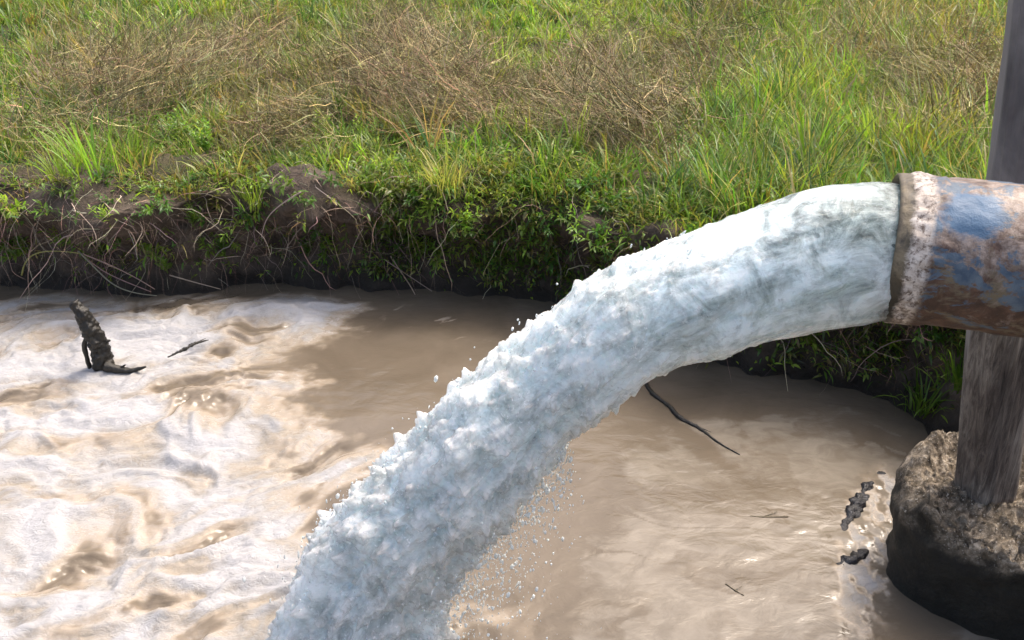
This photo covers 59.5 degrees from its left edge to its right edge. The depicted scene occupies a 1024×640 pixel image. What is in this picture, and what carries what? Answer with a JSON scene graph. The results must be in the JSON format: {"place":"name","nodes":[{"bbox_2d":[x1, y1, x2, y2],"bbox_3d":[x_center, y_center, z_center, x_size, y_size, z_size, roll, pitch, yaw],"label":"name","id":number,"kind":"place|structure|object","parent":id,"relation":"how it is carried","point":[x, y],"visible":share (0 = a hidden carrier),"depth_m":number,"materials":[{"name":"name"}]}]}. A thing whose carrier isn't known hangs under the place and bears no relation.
{"place":"outdoors","nodes":[
{"label":"outdoors","id":0,"kind":"place"},
{"bbox_2d":[242,230,692,639],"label":"spray","id":1,"kind":"object","parent":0,"point":[545,488],"visible":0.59,"depth_m":2.16,"materials":[{"name":"white liquid"}]},
{"bbox_2d":[0,0,994,434],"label":"ground","id":2,"kind":"structure","parent":0,"point":[460,284],"depth_m":4.14,"materials":[{"name":"soil"}]},
{"bbox_2d":[0,237,15,256],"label":"leafy weed","id":3,"kind":"object","parent":2,"relation":"on","point":[3,248],"visible":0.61,"depth_m":4.29,"materials":[{"name":"green plant"}]},
{"bbox_2d":[21,251,79,275],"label":"dead stalk","id":4,"kind":"object","parent":2,"relation":"on","point":[41,252],"visible":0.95,"depth_m":4.19,"materials":[{"name":"beige plant"}]},
{"bbox_2d":[20,134,105,185],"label":"grass tuft","id":5,"kind":"object","parent":2,"relation":"on","point":[77,165],"visible":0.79,"depth_m":3.99,"materials":[{"name":"green plant"}]},
{"bbox_2d":[24,101,137,181],"bbox_3d":[-1.917,-0.814,3.996,0.478,0.311,0.465,0,28,0],"label":"grass tuft","id":6,"kind":"object","parent":2,"relation":"on","point":[93,157],"visible":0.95,"depth_m":4.02,"materials":[{"name":"green plant"}]},
{"bbox_2d":[88,204,112,227],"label":"leafy weed","id":7,"kind":"object","parent":2,"relation":"on","point":[103,212],"visible":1,"depth_m":3.83,"materials":[{"name":"green plant"}]},
{"bbox_2d":[88,242,114,258],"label":"leafy weed","id":8,"kind":"object","parent":2,"relation":"on","point":[103,250],"visible":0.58,"depth_m":4.23,"materials":[{"name":"green plant"}]},
{"bbox_2d":[59,105,171,163],"bbox_3d":[-1.843,-0.862,4.264,0.378,0.263,0.459,18,33,30],"label":"grass tuft","id":9,"kind":"object","parent":2,"relation":"on","point":[136,147],"visible":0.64,"depth_m":4.27,"materials":[{"name":"green plant"}]},
{"bbox_2d":[77,250,156,295],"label":"dead stalk","id":10,"kind":"object","parent":2,"relation":"on","point":[85,258],"visible":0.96,"depth_m":4.20,"materials":[{"name":"brown plant"}]},
{"bbox_2d":[82,253,153,288],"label":"dead stalk","id":11,"kind":"object","parent":2,"relation":"on","point":[114,267],"visible":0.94,"depth_m":4.18,"materials":[{"name":"brown plant"}]},
{"bbox_2d":[88,259,150,291],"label":"dead stalk","id":12,"kind":"object","parent":2,"relation":"on","point":[116,277],"visible":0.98,"depth_m":4.19,"materials":[{"name":"brown plant"}]},
{"bbox_2d":[149,253,172,272],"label":"leafy weed","id":13,"kind":"object","parent":2,"relation":"on","point":[166,265],"visible":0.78,"depth_m":4.23,"materials":[{"name":"green plant"}]},
{"bbox_2d":[160,104,186,143],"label":"leafy weed","id":14,"kind":"object","parent":2,"relation":"on","point":[174,127],"visible":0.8,"depth_m":4.61,"materials":[{"name":"green plant"}]},
{"bbox_2d":[182,201,203,226],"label":"leafy weed","id":15,"kind":"object","parent":2,"relation":"on","point":[193,218],"visible":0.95,"depth_m":4.10,"materials":[{"name":"green plant"}]},
{"bbox_2d":[169,275,220,289],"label":"dead stalk","id":16,"kind":"object","parent":2,"relation":"on","point":[192,281],"visible":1,"depth_m":4.22,"materials":[{"name":"brown plant"}]},
{"bbox_2d":[183,116,214,153],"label":"leafy weed","id":17,"kind":"object","parent":2,"relation":"on","point":[206,145],"visible":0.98,"depth_m":4.33,"materials":[{"name":"green plant"}]},
{"bbox_2d":[214,238,230,253],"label":"leafy weed","id":18,"kind":"object","parent":2,"relation":"on","point":[222,246],"visible":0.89,"depth_m":4.24,"materials":[{"name":"green plant"}]},
{"bbox_2d":[226,166,272,212],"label":"grass tuft","id":19,"kind":"object","parent":2,"relation":"on","point":[249,199],"visible":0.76,"depth_m":4.08,"materials":[{"name":"green plant"}]},
{"bbox_2d":[261,191,300,237],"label":"dead stalk","id":20,"kind":"object","parent":2,"relation":"on","point":[279,206],"visible":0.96,"depth_m":3.93,"materials":[{"name":"beige plant"}]},
{"bbox_2d":[298,236,314,255],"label":"leafy weed","id":21,"kind":"object","parent":2,"relation":"on","point":[307,249],"visible":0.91,"depth_m":4.33,"materials":[{"name":"green plant"}]},
{"bbox_2d":[311,106,333,135],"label":"leafy weed","id":22,"kind":"object","parent":2,"relation":"on","point":[329,118],"visible":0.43,"depth_m":4.67,"materials":[{"name":"green plant"}]},
{"bbox_2d":[354,171,372,191],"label":"leafy weed","id":23,"kind":"object","parent":2,"relation":"on","point":[363,179],"visible":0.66,"depth_m":4.07,"materials":[{"name":"green plant"}]},
{"bbox_2d":[353,113,378,144],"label":"leafy weed","id":24,"kind":"object","parent":2,"relation":"on","point":[367,129],"visible":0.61,"depth_m":4.62,"materials":[{"name":"green plant"}]},
{"bbox_2d":[0,130,791,236],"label":"rim grass","id":25,"kind":"structure","parent":2,"relation":"on","point":[659,204],"depth_m":3.98,"materials":[{"name":"green plant"}]},
{"bbox_2d":[390,256,414,293],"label":"dead stalk","id":26,"kind":"object","parent":2,"relation":"on","point":[402,274],"visible":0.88,"depth_m":4.29,"materials":[{"name":"brown plant"}]},
{"bbox_2d":[385,260,430,290],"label":"dead stalk","id":27,"kind":"object","parent":2,"relation":"on","point":[404,273],"visible":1,"depth_m":4.27,"materials":[{"name":"brown plant"}]},
{"bbox_2d":[414,133,492,200],"bbox_3d":[-0.257,-0.665,3.895,0.402,0.274,0.430,0,28,0],"label":"grass tuft","id":28,"kind":"object","parent":2,"relation":"on","point":[447,176],"visible":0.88,"depth_m":3.94,"materials":[{"name":"green plant"}]},
{"bbox_2d":[0,129,949,392],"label":"dead stems","id":29,"kind":"object","parent":2,"relation":"on","point":[288,239],"visible":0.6,"depth_m":4.03,"materials":[{"name":"brown plant"}]},
{"bbox_2d":[419,185,447,209],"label":"dead stalk","id":30,"kind":"object","parent":29,"relation":"on","point":[441,190],"visible":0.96,"depth_m":3.91,"materials":[{"name":"plant"}]},
{"bbox_2d":[0,143,965,357],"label":"bank weeds","id":31,"kind":"object","parent":2,"relation":"on","point":[390,231],"visible":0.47,"depth_m":3.97,"materials":[{"name":"green plant"}]},
{"bbox_2d":[485,217,499,231],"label":"leafy weed","id":32,"kind":"object","parent":2,"relation":"on","point":[494,223],"visible":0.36,"depth_m":4.08,"materials":[{"name":"green plant"}]},
{"bbox_2d":[0,0,996,228],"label":"ground cover","id":33,"kind":"object","parent":2,"relation":"on","point":[375,178],"visible":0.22,"depth_m":4.33,"materials":[{"name":"green plant"}]},
{"bbox_2d":[0,0,1006,176],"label":"dry weeds","id":34,"kind":"object","parent":2,"relation":"on","point":[630,96],"visible":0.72,"depth_m":5.02,"materials":[{"name":"beige plant"}]},
{"bbox_2d":[0,0,1007,226],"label":"grass","id":35,"kind":"structure","parent":2,"relation":"on","point":[792,161],"depth_m":4.75,"materials":[{"name":"green plant"}]},
{"bbox_2d":[500,244,531,260],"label":"grass tuft","id":36,"kind":"object","parent":2,"relation":"on","point":[517,255],"visible":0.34,"depth_m":4.17,"materials":[{"name":"green plant"}]},
{"bbox_2d":[679,101,792,153],"bbox_3d":[1.117,-0.906,4.437,0.659,0.294,0.623,23,36,36],"label":"grass tuft","id":37,"kind":"object","parent":2,"relation":"on","point":[728,127],"visible":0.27,"depth_m":4.56,"materials":[{"name":"green plant"}]},
{"bbox_2d":[754,77,862,146],"bbox_3d":[1.390,-0.984,4.401,0.713,0.382,0.634,-20,34,-33],"label":"grass tuft","id":38,"kind":"object","parent":2,"relation":"on","point":[803,117],"visible":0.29,"depth_m":4.47,"materials":[{"name":"green plant"}]},
{"bbox_2d":[823,79,942,156],"bbox_3d":[1.726,-0.951,4.261,0.571,0.387,0.622,0,28,0],"label":"grass tuft","id":39,"kind":"object","parent":2,"relation":"on","point":[866,133],"visible":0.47,"depth_m":4.23,"materials":[{"name":"green plant"}]},
{"bbox_2d":[873,359,956,418],"bbox_3d":[1.530,0.260,3.261,0.333,0.204,0.295,-22,35,-35],"label":"grass tuft","id":40,"kind":"object","parent":2,"relation":"on","point":[922,408],"visible":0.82,"depth_m":3.30,"materials":[{"name":"green plant"}]},
{"bbox_2d":[916,331,965,393],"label":"grass tuft","id":41,"kind":"object","parent":2,"relation":"on","point":[958,370],"visible":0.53,"depth_m":3.18,"materials":[{"name":"green plant"}]},
{"bbox_2d":[899,113,990,162],"bbox_3d":[2.022,-0.817,4.122,0.581,0.310,0.451,0,28,0],"label":"grass tuft","id":42,"kind":"object","parent":2,"relation":"on","point":[951,139],"visible":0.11,"depth_m":4.08,"materials":[{"name":"green plant"}]},
{"bbox_2d":[886,429,1023,639],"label":"concrete footing","id":43,"kind":"object","parent":2,"relation":"on","point":[955,554],"visible":0.56,"depth_m":2.42,"materials":[{"name":"grey concrete"}]},
{"bbox_2d":[954,0,1023,504],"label":"wooden post","id":44,"kind":"object","parent":43,"relation":"on","point":[990,449],"visible":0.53,"depth_m":2.26,"materials":[{"name":"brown wood"}]},
{"bbox_2d":[883,171,1023,337],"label":"steel pipe","id":45,"kind":"object","parent":44,"relation":"attached to","point":[958,260],"visible":0.88,"depth_m":1.71,"materials":[{"name":"blue metal"}]},
{"bbox_2d":[265,182,899,639],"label":"water jet","id":46,"kind":"object","parent":45,"relation":"attached to","point":[805,262],"visible":0.94,"depth_m":1.93},
{"bbox_2d":[0,282,996,639],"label":"water","id":47,"kind":"structure","parent":0,"point":[176,496],"depth_m":3.05,"materials":[{"name":"brown liquid"}]},
{"bbox_2d":[69,299,145,373],"bbox_3d":[-1.613,0.103,3.587,0.262,0.386,0.092,9,29,17],"label":"driftwood stump","id":48,"kind":"object","parent":47,"relation":"in","point":[97,340],"visible":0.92,"depth_m":3.59,"materials":[{"name":"wood"}]},
{"bbox_2d":[168,338,207,357],"bbox_3d":[-1.362,0.116,3.756,0.028,0.018,0.192,21,35,34],"label":"floating stick","id":49,"kind":"object","parent":47,"relation":"on","point":[188,347],"visible":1,"depth_m":3.75,"materials":[{"name":"wood"}]},
{"bbox_2d":[644,382,739,454],"bbox_3d":[0.641,0.358,3.370,0.056,0.022,0.585,-14,31,-25],"label":"floating stick","id":50,"kind":"object","parent":47,"relation":"on","point":[668,405],"visible":0.94,"depth_m":3.36,"materials":[{"name":"brown wood"}]},
{"bbox_2d":[750,512,788,517],"bbox_3d":[0.823,0.623,2.870,0.122,0.008,0.024,0,28,0],"label":"floating stick","id":51,"kind":"object","parent":47,"relation":"on","point":[765,516],"visible":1,"depth_m":2.86,"materials":[{"name":"brown wood"}]},
{"bbox_2d":[836,548,868,564],"bbox_3d":[1.030,0.725,2.709,0.166,0.057,0.050,-14,31,-25],"label":"wet debris","id":52,"kind":"object","parent":47,"relation":"on","point":[854,558],"visible":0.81,"depth_m":2.69,"materials":[{"name":"black"}]},
{"bbox_2d":[840,481,873,530],"bbox_3d":[1.125,0.611,2.921,0.069,0.068,0.329,18,33,31],"label":"wet debris","id":53,"kind":"object","parent":47,"relation":"on","point":[854,508],"visible":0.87,"depth_m":2.89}
]}

